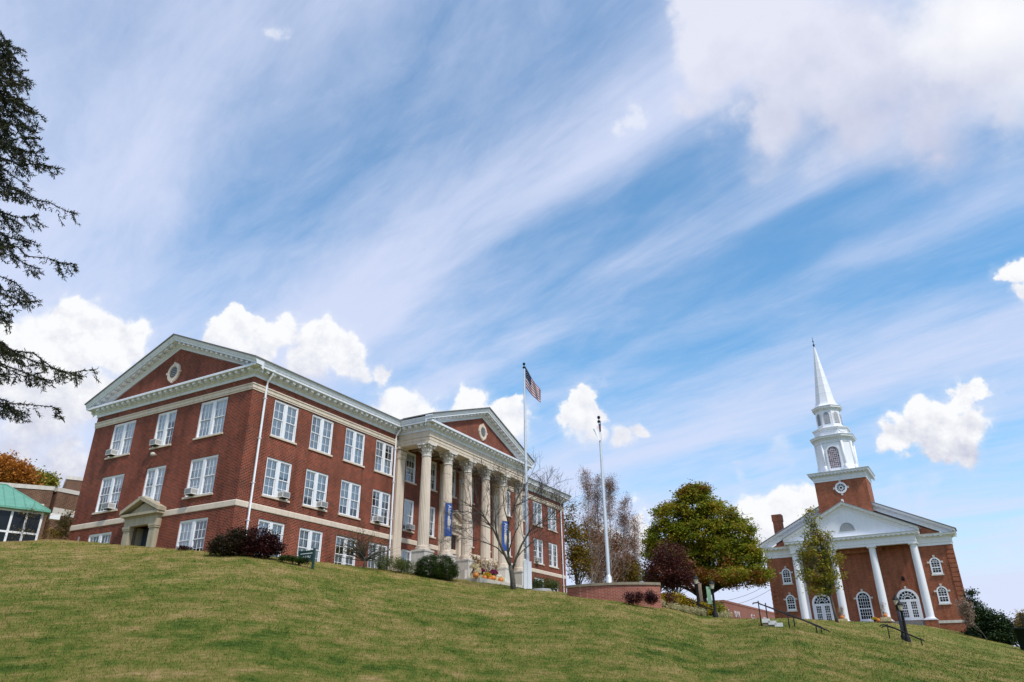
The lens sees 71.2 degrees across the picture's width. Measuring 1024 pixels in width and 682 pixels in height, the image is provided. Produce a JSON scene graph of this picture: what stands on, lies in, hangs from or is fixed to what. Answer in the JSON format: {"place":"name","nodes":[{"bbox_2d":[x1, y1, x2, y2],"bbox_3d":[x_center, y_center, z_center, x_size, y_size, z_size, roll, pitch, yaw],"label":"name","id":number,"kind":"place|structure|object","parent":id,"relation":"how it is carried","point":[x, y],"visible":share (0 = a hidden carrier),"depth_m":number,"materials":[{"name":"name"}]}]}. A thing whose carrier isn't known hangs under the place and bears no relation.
{"place":"outdoors","nodes":[
{"label":"outdoors","id":0,"kind":"place"},
{"bbox_2d":[0,539,1023,681],"bbox_3d":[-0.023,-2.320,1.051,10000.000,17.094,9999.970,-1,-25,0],"label":"lawn","id":1,"kind":"structure","parent":0,"point":[97,650],"depth_m":23.30,"materials":[{"name":"green plant"}]},
{"bbox_2d":[0,449,46,485],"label":"autumn tree","id":2,"kind":"object","parent":1,"relation":"on","point":[23,472],"visible":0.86,"depth_m":80.35,"materials":[{"name":"orange plant"}]},
{"bbox_2d":[0,482,55,538],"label":"brick building","id":3,"kind":"structure","parent":1,"relation":"on","point":[42,495],"depth_m":61.86,"materials":[{"name":"brick"}]},
{"bbox_2d":[0,483,60,540],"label":"conservatory","id":4,"kind":"object","parent":1,"relation":"on","point":[14,502],"visible":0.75,"depth_m":50.93,"materials":[{"name":"green metal"}]},
{"bbox_2d":[7,503,53,538],"bbox_3d":[-34.043,12.741,50.560,2.644,3.370,3.083,-5,-25,9],"label":"climbing vine","id":5,"kind":"object","parent":4,"relation":"attached to","point":[40,517],"visible":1,"depth_m":50.62,"materials":[{"name":"green plant"}]},
{"bbox_2d":[28,465,52,485],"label":"autumn tree","id":6,"kind":"object","parent":1,"relation":"on","point":[43,480],"visible":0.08,"depth_m":85.55,"materials":[{"name":"green plant"}]},
{"bbox_2d":[35,469,62,487],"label":"autumn tree","id":7,"kind":"object","parent":1,"relation":"on","point":[54,482],"visible":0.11,"depth_m":90.70,"materials":[{"name":"green plant"}]},
{"bbox_2d":[0,30,101,423],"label":"spruce tree","id":8,"kind":"object","parent":1,"relation":"on","point":[6,191],"visible":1,"depth_m":19.05,"materials":[{"name":"green plant"}]},
{"bbox_2d":[42,507,75,539],"bbox_3d":[-36.040,14.697,57.635,2.827,3.174,3.738,-1,-25,0],"label":"bush","id":9,"kind":"object","parent":1,"relation":"on","point":[58,532],"visible":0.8,"depth_m":57.21,"materials":[{"name":"green plant"}]},
{"bbox_2d":[42,487,79,539],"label":"brick building","id":10,"kind":"structure","parent":1,"relation":"on","point":[63,499],"depth_m":62.84,"materials":[{"name":"brick"}]},
{"bbox_2d":[62,476,82,490],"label":"brick tower block","id":11,"kind":"structure","parent":10,"relation":"on","point":[73,483],"depth_m":72.15,"materials":[{"name":"brick"}]},
{"bbox_2d":[204,524,253,556],"bbox_3d":[-16.569,11.985,42.459,3.030,2.118,2.478,12,-27,-25],"label":"barberry bush","id":12,"kind":"object","parent":1,"relation":"on","point":[227,545],"visible":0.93,"depth_m":41.95,"materials":[{"name":"green plant"}]},
{"bbox_2d":[235,524,287,558],"bbox_3d":[-15.068,12.144,42.879,3.234,2.320,2.915,-1,-25,0],"label":"barberry bush","id":13,"kind":"object","parent":1,"relation":"on","point":[263,544],"visible":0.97,"depth_m":42.46,"materials":[{"name":"red plant"}]},
{"bbox_2d":[277,554,311,565],"bbox_3d":[-12.887,12.974,42.500,2.119,0.694,1.312,8,-26,-18],"label":"hedge","id":14,"kind":"object","parent":1,"relation":"on","point":[290,559],"visible":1,"depth_m":42.33,"materials":[{"name":"green plant"}]},
{"bbox_2d":[298,548,315,568],"bbox_3d":[-12.248,13.052,42.584,1.253,1.296,0.120,-13,-28,26],"label":"campus sign","id":15,"kind":"object","parent":1,"relation":"on","point":[309,555],"visible":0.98,"depth_m":42.56,"materials":[{"name":"green metal"}]},
{"bbox_2d":[68,333,571,592],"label":"college hall","id":16,"kind":"structure","parent":1,"relation":"on","point":[245,437],"depth_m":52.84,"materials":[{"name":"brick"}]},
{"bbox_2d":[88,532,111,542],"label":"window","id":17,"kind":"structure","parent":16,"relation":"in","point":[94,537],"depth_m":50.59,"materials":[{"name":"white paint"}]},
{"bbox_2d":[92,474,123,514],"bbox_3d":[-29.178,11.125,51.914,2.840,2.710,0.330,-14,-28,26],"label":"window","id":18,"kind":"structure","parent":16,"relation":"in","point":[111,481],"depth_m":52.11,"materials":[{"name":"white paint"}]},
{"bbox_2d":[102,502,115,509],"bbox_3d":[-28.788,11.808,51.064,0.860,0.470,0.526,-14,-28,26],"label":"window air conditioner","id":19,"kind":"object","parent":16,"relation":"on","point":[108,506],"depth_m":50.89,"materials":[{"name":"white metal"}]},
{"bbox_2d":[105,449,118,456],"bbox_3d":[-29.828,8.345,53.276,0.860,0.470,0.526,-14,-28,26],"label":"window air conditioner","id":20,"kind":"object","parent":16,"relation":"on","point":[111,452],"depth_m":53.10,"materials":[{"name":"white metal"}]},
{"bbox_2d":[104,420,135,459],"bbox_3d":[-29.215,7.414,53.622,2.840,2.720,0.330,-14,-28,26],"label":"window","id":21,"kind":"structure","parent":16,"relation":"in","point":[121,433],"depth_m":53.78,"materials":[{"name":"white paint"}]},
{"bbox_2d":[131,528,148,545],"bbox_3d":[-24.776,13.777,48.419,2.300,2.350,0.790,-14,-28,26],"label":"side door","id":22,"kind":"structure","parent":16,"relation":"in","point":[141,535],"depth_m":49.18,"materials":[{"name":"white paint"}]},
{"bbox_2d":[142,465,165,502],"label":"window","id":23,"kind":"structure","parent":16,"relation":"in","point":[154,472],"depth_m":50.00,"materials":[{"name":"white paint"}]},
{"bbox_2d":[149,439,162,446],"bbox_3d":[-25.448,7.284,51.065,0.860,0.470,0.526,-14,-28,26],"label":"window air conditioner","id":24,"kind":"object","parent":16,"relation":"on","point":[155,442],"depth_m":50.89,"materials":[{"name":"white metal"}]},
{"bbox_2d":[149,410,176,449],"bbox_3d":[-24.974,6.386,51.480,2.280,2.720,0.330,-14,-28,26],"label":"window","id":25,"kind":"structure","parent":16,"relation":"in","point":[162,427],"depth_m":51.74,"materials":[{"name":"white paint"}]},
{"bbox_2d":[184,487,198,495],"bbox_3d":[-21.197,9.970,47.232,0.860,0.470,0.526,-14,-28,26],"label":"window air conditioner","id":26,"kind":"object","parent":16,"relation":"on","point":[191,491],"depth_m":47.08,"materials":[{"name":"white metal"}]},
{"bbox_2d":[175,517,207,550],"bbox_3d":[-20.591,12.779,45.884,2.920,2.650,0.330,-14,-28,26],"label":"window","id":27,"kind":"structure","parent":16,"relation":"in","point":[189,527],"depth_m":46.32,"materials":[{"name":"white paint"}]},
{"bbox_2d":[182,454,218,499],"bbox_3d":[-20.627,9.054,47.598,2.920,2.710,0.330,-14,-28,26],"label":"window","id":28,"kind":"structure","parent":16,"relation":"in","point":[209,463],"depth_m":47.74,"materials":[{"name":"white paint"}]},
{"bbox_2d":[193,397,227,439],"bbox_3d":[-20.664,5.343,49.305,2.920,2.720,0.330,-14,-28,26],"label":"window","id":29,"kind":"structure","parent":16,"relation":"in","point":[210,409],"depth_m":49.46,"materials":[{"name":"white paint"}]},
{"bbox_2d":[257,519,284,556],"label":"window","id":30,"kind":"structure","parent":16,"relation":"in","point":[277,527],"depth_m":47.39,"materials":[{"name":"white paint"}]},
{"bbox_2d":[261,457,291,502],"bbox_3d":[-15.930,9.404,48.460,0.330,2.710,2.480,-14,-28,26],"label":"window","id":31,"kind":"structure","parent":16,"relation":"in","point":[272,484],"depth_m":48.49,"materials":[{"name":"white paint"}]},
{"bbox_2d":[276,491,289,499],"bbox_3d":[-15.450,10.439,48.374,0.526,0.470,0.860,-14,-28,26],"label":"window air conditioner","id":32,"kind":"object","parent":16,"relation":"on","point":[284,495],"depth_m":48.17,"materials":[{"name":"white metal"}]},
{"bbox_2d":[269,399,298,444],"bbox_3d":[-15.967,5.694,50.167,0.330,2.720,2.480,-14,-28,26],"label":"window","id":33,"kind":"structure","parent":16,"relation":"in","point":[284,424],"depth_m":50.27,"materials":[{"name":"white paint"}]},
{"bbox_2d":[297,527,322,561],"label":"window","id":34,"kind":"structure","parent":16,"relation":"in","point":[313,539],"depth_m":50.00,"materials":[{"name":"white paint"}]},
{"bbox_2d":[302,469,327,511],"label":"window","id":35,"kind":"structure","parent":16,"relation":"in","point":[316,489],"depth_m":51.49,"materials":[{"name":"white paint"}]},
{"bbox_2d":[308,414,333,456],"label":"window","id":36,"kind":"structure","parent":16,"relation":"in","point":[324,430],"depth_m":53.20,"materials":[{"name":"white paint"}]},
{"bbox_2d":[315,501,327,508],"bbox_3d":[-13.643,11.774,51.313,0.526,0.470,0.860,-14,-28,26],"label":"window air conditioner","id":37,"kind":"object","parent":16,"relation":"on","point":[321,504],"depth_m":51.11,"materials":[{"name":"white metal"}]},
{"bbox_2d":[334,535,356,565],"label":"window","id":38,"kind":"structure","parent":16,"relation":"in","point":[351,562],"depth_m":52.67,"materials":[{"name":"white paint"}]},
{"bbox_2d":[338,479,360,519],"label":"window","id":39,"kind":"structure","parent":16,"relation":"in","point":[354,490],"depth_m":54.46,"materials":[{"name":"white paint"}]},
{"bbox_2d":[343,427,364,467],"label":"window","id":40,"kind":"structure","parent":16,"relation":"in","point":[353,444],"depth_m":56.14,"materials":[{"name":"white paint"}]},
{"bbox_2d":[367,542,386,568],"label":"window","id":41,"kind":"structure","parent":16,"relation":"in","point":[369,562],"depth_m":55.62,"materials":[{"name":"white paint"}]},
{"bbox_2d":[370,489,389,527],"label":"window","id":42,"kind":"structure","parent":16,"relation":"in","point":[383,497],"depth_m":57.45,"materials":[{"name":"white paint"}]},
{"bbox_2d":[374,439,392,477],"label":"window","id":43,"kind":"structure","parent":16,"relation":"in","point":[380,460],"depth_m":58.97,"materials":[{"name":"white paint"}]},
{"bbox_2d":[401,549,410,570],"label":"window","id":44,"kind":"structure","parent":16,"relation":"in","point":[406,554],"depth_m":58.96,"materials":[{"name":"white paint"}]},
{"bbox_2d":[402,499,413,533],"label":"window","id":45,"kind":"structure","parent":16,"relation":"in","point":[408,504],"depth_m":60.42,"materials":[{"name":"white paint"}]},
{"bbox_2d":[405,452,416,484],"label":"window","id":46,"kind":"structure","parent":16,"relation":"in","point":[410,456],"depth_m":62.14,"materials":[{"name":"white paint"}]},
{"bbox_2d":[429,506,435,538],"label":"window","id":47,"kind":"structure","parent":16,"relation":"in","point":[432,510],"depth_m":63.05,"materials":[{"name":"white paint"}]},
{"bbox_2d":[430,461,437,491],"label":"window","id":48,"kind":"structure","parent":16,"relation":"in","point":[433,464],"depth_m":64.78,"materials":[{"name":"grey glass"}]},
{"bbox_2d":[445,503,452,536],"bbox_3d":[-5.313,14.877,59.636,0.770,2.748,0.094,17,-30,-33],"label":"banner","id":49,"kind":"object","parent":16,"relation":"attached to","point":[446,518],"visible":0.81,"depth_m":59.62,"materials":[{"name":"blue fabric"}]},
{"bbox_2d":[452,469,456,498],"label":"window","id":50,"kind":"structure","parent":16,"relation":"in","point":[453,471],"depth_m":67.48,"materials":[{"name":"white paint"}]},
{"bbox_2d":[501,521,507,550],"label":"banner","id":51,"kind":"object","parent":16,"relation":"attached to","point":[504,529],"visible":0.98,"depth_m":67.27,"materials":[{"name":"blue fabric"}]},
{"bbox_2d":[533,501,543,527],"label":"window","id":52,"kind":"structure","parent":16,"relation":"in","point":[539,515],"depth_m":81.04,"materials":[{"name":"white paint"}]},
{"bbox_2d":[534,538,544,565],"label":"window","id":53,"kind":"structure","parent":16,"relation":"in","point":[537,550],"depth_m":79.40,"materials":[{"name":"white paint"}]},
{"bbox_2d":[547,506,556,532],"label":"window","id":54,"kind":"structure","parent":16,"relation":"in","point":[549,521],"depth_m":83.80,"materials":[{"name":"white paint"}]},
{"bbox_2d":[549,543,558,568],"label":"window","id":55,"kind":"structure","parent":16,"relation":"in","point":[553,546],"depth_m":82.22,"materials":[{"name":"white paint"}]},
{"bbox_2d":[331,527,395,568],"bbox_3d":[-10.425,14.559,50.167,5.135,3.178,3.360,-1,-25,0],"label":"crab apple","id":56,"kind":"object","parent":1,"relation":"on","point":[361,553],"visible":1,"depth_m":50.39,"materials":[{"name":"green plant"}]},
{"bbox_2d":[371,553,417,573],"bbox_3d":[-8.541,16.289,52.359,3.701,1.556,2.740,-1,-25,0],"label":"juniper bush","id":57,"kind":"object","parent":1,"relation":"on","point":[400,563],"visible":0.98,"depth_m":52.02,"materials":[{"name":"green plant"}]},
{"bbox_2d":[414,552,460,580],"bbox_3d":[-5.593,16.771,53.093,3.557,2.082,3.456,-15,-28,28],"label":"yew bush","id":58,"kind":"object","parent":1,"relation":"on","point":[440,570],"visible":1,"depth_m":52.33,"materials":[{"name":"green plant"}]},
{"bbox_2d":[434,448,583,588],"bbox_3d":[-0.231,13.075,53.604,11.255,11.168,7.451,-1,-25,0],"label":"bare tree","id":59,"kind":"object","parent":1,"relation":"on","point":[511,566],"visible":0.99,"depth_m":53.14,"materials":[{"name":"brown plant"}]},
{"bbox_2d":[523,363,531,588],"bbox_3d":[1.066,9.956,55.947,0.630,17.959,0.600,-1,-25,0],"label":"flagpole","id":60,"kind":"object","parent":1,"relation":"on","point":[527,573],"visible":0.94,"depth_m":54.12,"materials":[{"name":"metal"}]},
{"bbox_2d":[525,367,540,401],"bbox_3d":[1.739,3.537,58.408,1.412,3.489,0.224,-15,-29,29],"label":"flag","id":61,"kind":"object","parent":60,"relation":"attached to","point":[533,388],"visible":1,"depth_m":58.24,"materials":[{"name":"multicoloured fabric"}]},
{"bbox_2d":[532,576,561,590],"bbox_3d":[2.415,18.456,54.122,3.109,1.386,2.349,-1,-25,0],"label":"juniper bush","id":62,"kind":"object","parent":1,"relation":"on","point":[552,585],"visible":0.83,"depth_m":53.84,"materials":[{"name":"green plant"}]},
{"bbox_2d":[564,503,598,584],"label":"autumn tree","id":63,"kind":"object","parent":1,"relation":"on","point":[578,555],"visible":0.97,"depth_m":86.44,"materials":[{"name":"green plant"}]},
{"bbox_2d":[574,468,610,582],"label":"birch tree","id":64,"kind":"object","parent":1,"relation":"on","point":[588,495],"visible":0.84,"depth_m":89.86,"materials":[{"name":"brown plant"}]},
{"bbox_2d":[580,515,613,582],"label":"autumn tree","id":65,"kind":"object","parent":1,"relation":"on","point":[594,548],"visible":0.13,"depth_m":94.12,"materials":[{"name":"brown plant"}]},
{"bbox_2d":[582,474,614,583],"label":"birch tree","id":66,"kind":"object","parent":1,"relation":"on","point":[597,518],"visible":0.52,"depth_m":91.79,"materials":[{"name":"brown plant"}]},
{"bbox_2d":[592,471,625,582],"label":"birch tree","id":67,"kind":"object","parent":1,"relation":"on","point":[609,486],"visible":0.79,"depth_m":90.37,"materials":[{"name":"brown plant"}]},
{"bbox_2d":[566,582,661,608],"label":"planter wall","id":68,"kind":"structure","parent":1,"relation":"on","point":[613,591],"depth_m":45.65,"materials":[{"name":"brick"}]},
{"bbox_2d":[597,416,611,582],"bbox_3d":[6.512,11.036,50.810,0.600,12.019,0.600,-1,-25,0],"label":"flagpole","id":69,"kind":"object","parent":68,"relation":"on","point":[608,577],"visible":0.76,"depth_m":50.05,"materials":[{"name":"metal"}]},
{"bbox_2d":[593,423,600,440],"bbox_3d":[6.273,6.696,52.611,0.465,1.484,0.438,-15,-28,29],"label":"flag","id":70,"kind":"object","parent":69,"relation":"attached to","point":[597,430],"visible":1,"depth_m":52.57,"materials":[{"name":"white fabric"}]},
{"bbox_2d":[601,529,634,573],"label":"autumn tree","id":71,"kind":"object","parent":1,"relation":"on","point":[617,544],"visible":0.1,"depth_m":94.61,"materials":[{"name":"brown plant"}]},
{"bbox_2d":[602,491,637,581],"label":"birch tree","id":72,"kind":"object","parent":1,"relation":"on","point":[624,519],"visible":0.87,"depth_m":91.53,"materials":[{"name":"brown plant"}]},
{"bbox_2d":[613,553,642,581],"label":"autumn tree","id":73,"kind":"object","parent":1,"relation":"on","point":[634,574],"visible":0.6,"depth_m":89.88,"materials":[{"name":"green plant"}]},
{"bbox_2d":[617,513,645,581],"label":"birch tree","id":74,"kind":"object","parent":1,"relation":"on","point":[634,542],"visible":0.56,"depth_m":92.10,"materials":[{"name":"brown plant"}]},
{"bbox_2d":[622,589,644,605],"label":"burgundy shrub","id":75,"kind":"object","parent":1,"relation":"on","point":[632,599],"visible":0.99,"depth_m":43.99,"materials":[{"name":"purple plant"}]},
{"bbox_2d":[642,589,659,605],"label":"burgundy shrub","id":76,"kind":"object","parent":1,"relation":"on","point":[650,597],"visible":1,"depth_m":43.86,"materials":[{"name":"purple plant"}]},
{"bbox_2d":[639,538,699,594],"bbox_3d":[12.256,18.622,56.237,4.439,6.024,4.651,12,-28,-26],"label":"purple tree","id":77,"kind":"object","parent":1,"relation":"on","point":[668,572],"visible":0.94,"depth_m":55.81,"materials":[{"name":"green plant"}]},
{"bbox_2d":[662,590,677,608],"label":"garden shrub","id":78,"kind":"object","parent":1,"relation":"on","point":[668,597],"visible":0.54,"depth_m":50.04,"materials":[{"name":"green plant"}]},
{"bbox_2d":[666,601,682,610],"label":"pale grass clump","id":79,"kind":"object","parent":1,"relation":"on","point":[675,606],"visible":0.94,"depth_m":47.76,"materials":[{"name":"beige plant"}]},
{"bbox_2d":[672,591,690,607],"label":"garden shrub","id":80,"kind":"object","parent":1,"relation":"on","point":[681,600],"visible":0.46,"depth_m":50.39,"materials":[{"name":"yellow plant"}]},
{"bbox_2d":[680,604,694,613],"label":"pale grass clump","id":81,"kind":"object","parent":1,"relation":"on","point":[686,609],"visible":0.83,"depth_m":47.99,"materials":[{"name":"beige plant"}]},
{"bbox_2d":[693,574,699,615],"bbox_3d":[12.777,17.639,49.174,0.440,3.116,0.381,-1,-25,0],"label":"lamp post","id":82,"kind":"object","parent":1,"relation":"on","point":[695,578],"visible":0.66,"depth_m":49.32,"materials":[{"name":"black metal"}]},
{"bbox_2d":[692,606,706,615],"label":"pale grass clump","id":83,"kind":"object","parent":1,"relation":"on","point":[701,612],"visible":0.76,"depth_m":48.19,"materials":[{"name":"beige plant"}]},
{"bbox_2d":[633,478,777,602],"bbox_3d":[16.954,18.500,63.524,11.581,12.632,8.889,-1,-25,0],"label":"maple tree","id":84,"kind":"object","parent":1,"relation":"on","point":[723,556],"visible":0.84,"depth_m":62.87,"materials":[{"name":"green plant"}]},
{"bbox_2d":[708,579,717,616],"bbox_3d":[13.626,17.552,48.293,0.440,2.872,0.381,-1,-25,0],"label":"lamp post","id":85,"kind":"object","parent":1,"relation":"on","point":[711,583],"visible":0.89,"depth_m":48.30,"materials":[{"name":"black metal"}]},
{"bbox_2d":[705,586,712,604],"bbox_3d":[13.327,17.234,48.457,0.410,1.178,0.054,3,-25,-7],"label":"banner","id":86,"kind":"object","parent":85,"relation":"attached to","point":[709,597],"visible":1,"depth_m":48.42,"materials":[{"name":"green fabric"}]},
{"bbox_2d":[709,600,728,616],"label":"garden shrub","id":87,"kind":"object","parent":1,"relation":"on","point":[720,608],"visible":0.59,"depth_m":50.91,"materials":[{"name":"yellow plant"}]},
{"bbox_2d":[707,600,774,618],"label":"brick building","id":88,"kind":"structure","parent":1,"relation":"on","point":[740,611],"depth_m":132.01,"materials":[{"name":"red brick"}]},
{"bbox_2d":[762,619,782,626],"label":"garden steps","id":89,"kind":"structure","parent":1,"relation":"on","point":[767,622],"depth_m":38.18,"materials":[{"name":"white concrete"}]},
{"bbox_2d":[752,601,829,632],"bbox_3d":[14.799,14.745,38.048,3.658,1.851,0.107,-9,-26,18],"label":"handrail","id":90,"kind":"object","parent":1,"relation":"on","point":[788,615],"visible":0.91,"depth_m":38.14,"materials":[{"name":"black metal"}]},
{"bbox_2d":[791,505,850,622],"bbox_3d":[22.803,16.657,53.304,4.091,8.724,3.536,-1,-25,0],"label":"young tree","id":91,"kind":"object","parent":1,"relation":"on","point":[820,572],"visible":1,"depth_m":53.01,"materials":[{"name":"green plant"}]},
{"bbox_2d":[757,338,968,632],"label":"church","id":92,"kind":"structure","parent":1,"relation":"on","point":[908,560],"depth_m":97.97,"materials":[{"name":"brick"}]},
{"bbox_2d":[779,566,792,584],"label":"window","id":93,"kind":"structure","parent":92,"relation":"in","point":[786,574],"depth_m":102.50,"materials":[{"name":"white paint"}]},
{"bbox_2d":[784,592,797,611],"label":"window","id":94,"kind":"structure","parent":92,"relation":"in","point":[790,599],"depth_m":100.98,"materials":[{"name":"white paint"}]},
{"bbox_2d":[812,594,834,619],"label":"door","id":95,"kind":"structure","parent":92,"relation":"in","point":[822,608],"depth_m":98.69,"materials":[{"name":"white paint"}]},
{"bbox_2d":[826,445,843,469],"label":"arched window","id":96,"kind":"structure","parent":92,"relation":"in","point":[834,459],"depth_m":103.99,"materials":[{"name":"white paint"}]},
{"bbox_2d":[833,480,848,494],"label":"round window","id":97,"kind":"structure","parent":92,"relation":"in","point":[840,487],"depth_m":101.95,"materials":[{"name":"white paint"}]},
{"bbox_2d":[854,589,873,621],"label":"window","id":98,"kind":"structure","parent":92,"relation":"in","point":[864,604],"depth_m":96.08,"materials":[{"name":"white paint"}]},
{"bbox_2d":[896,586,923,620],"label":"door","id":99,"kind":"structure","parent":92,"relation":"in","point":[912,610],"depth_m":93.39,"materials":[{"name":"white paint"}]},
{"bbox_2d":[927,555,943,575],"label":"window","id":100,"kind":"structure","parent":92,"relation":"in","point":[935,564],"depth_m":93.39,"materials":[{"name":"white paint"}]},
{"bbox_2d":[934,584,951,604],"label":"window","id":101,"kind":"structure","parent":92,"relation":"in","point":[942,593],"depth_m":91.90,"materials":[{"name":"white paint"}]},
{"bbox_2d":[892,594,904,639],"bbox_3d":[24.453,17.588,45.062,0.440,3.117,0.381,-1,-25,0],"label":"lamp post","id":102,"kind":"object","parent":1,"relation":"on","point":[895,599],"visible":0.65,"depth_m":45.33,"materials":[{"name":"black metal"}]},
{"bbox_2d":[879,624,923,645],"bbox_3d":[23.709,17.935,43.463,2.271,1.427,0.881,-12,-27,24],"label":"handrail","id":103,"kind":"object","parent":1,"relation":"on","point":[887,625],"visible":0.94,"depth_m":43.46,"materials":[{"name":"black metal"}]},
{"bbox_2d":[896,599,910,641],"bbox_3d":[24.028,17.327,43.816,0.440,2.856,0.381,-1,-25,0],"label":"lamp post","id":104,"kind":"object","parent":1,"relation":"on","point":[899,604],"visible":0.85,"depth_m":43.82,"materials":[{"name":"black metal"}]},
{"bbox_2d":[954,597,986,639],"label":"brown shrub","id":105,"kind":"object","parent":1,"relation":"on","point":[967,613],"visible":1,"depth_m":73.88,"materials":[{"name":"grey plant"}]},
{"bbox_2d":[959,588,999,638],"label":"conifer","id":106,"kind":"object","parent":1,"relation":"on","point":[979,608],"visible":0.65,"depth_m":76.09,"materials":[{"name":"green plant"}]},
{"bbox_2d":[978,607,1018,646],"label":"conifer","id":107,"kind":"object","parent":1,"relation":"on","point":[1003,632],"visible":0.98,"depth_m":73.95,"materials":[{"name":"green plant"}]},
{"bbox_2d":[1011,627,1023,650],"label":"planter pot","id":108,"kind":"object","parent":1,"relation":"on","point":[1019,634],"visible":0.85,"depth_m":63.47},
{"bbox_2d":[0,0,1023,646],"label":"sky","id":109,"kind":"structure","parent":0,"point":[657,210],"materials":[{"name":"blue"}]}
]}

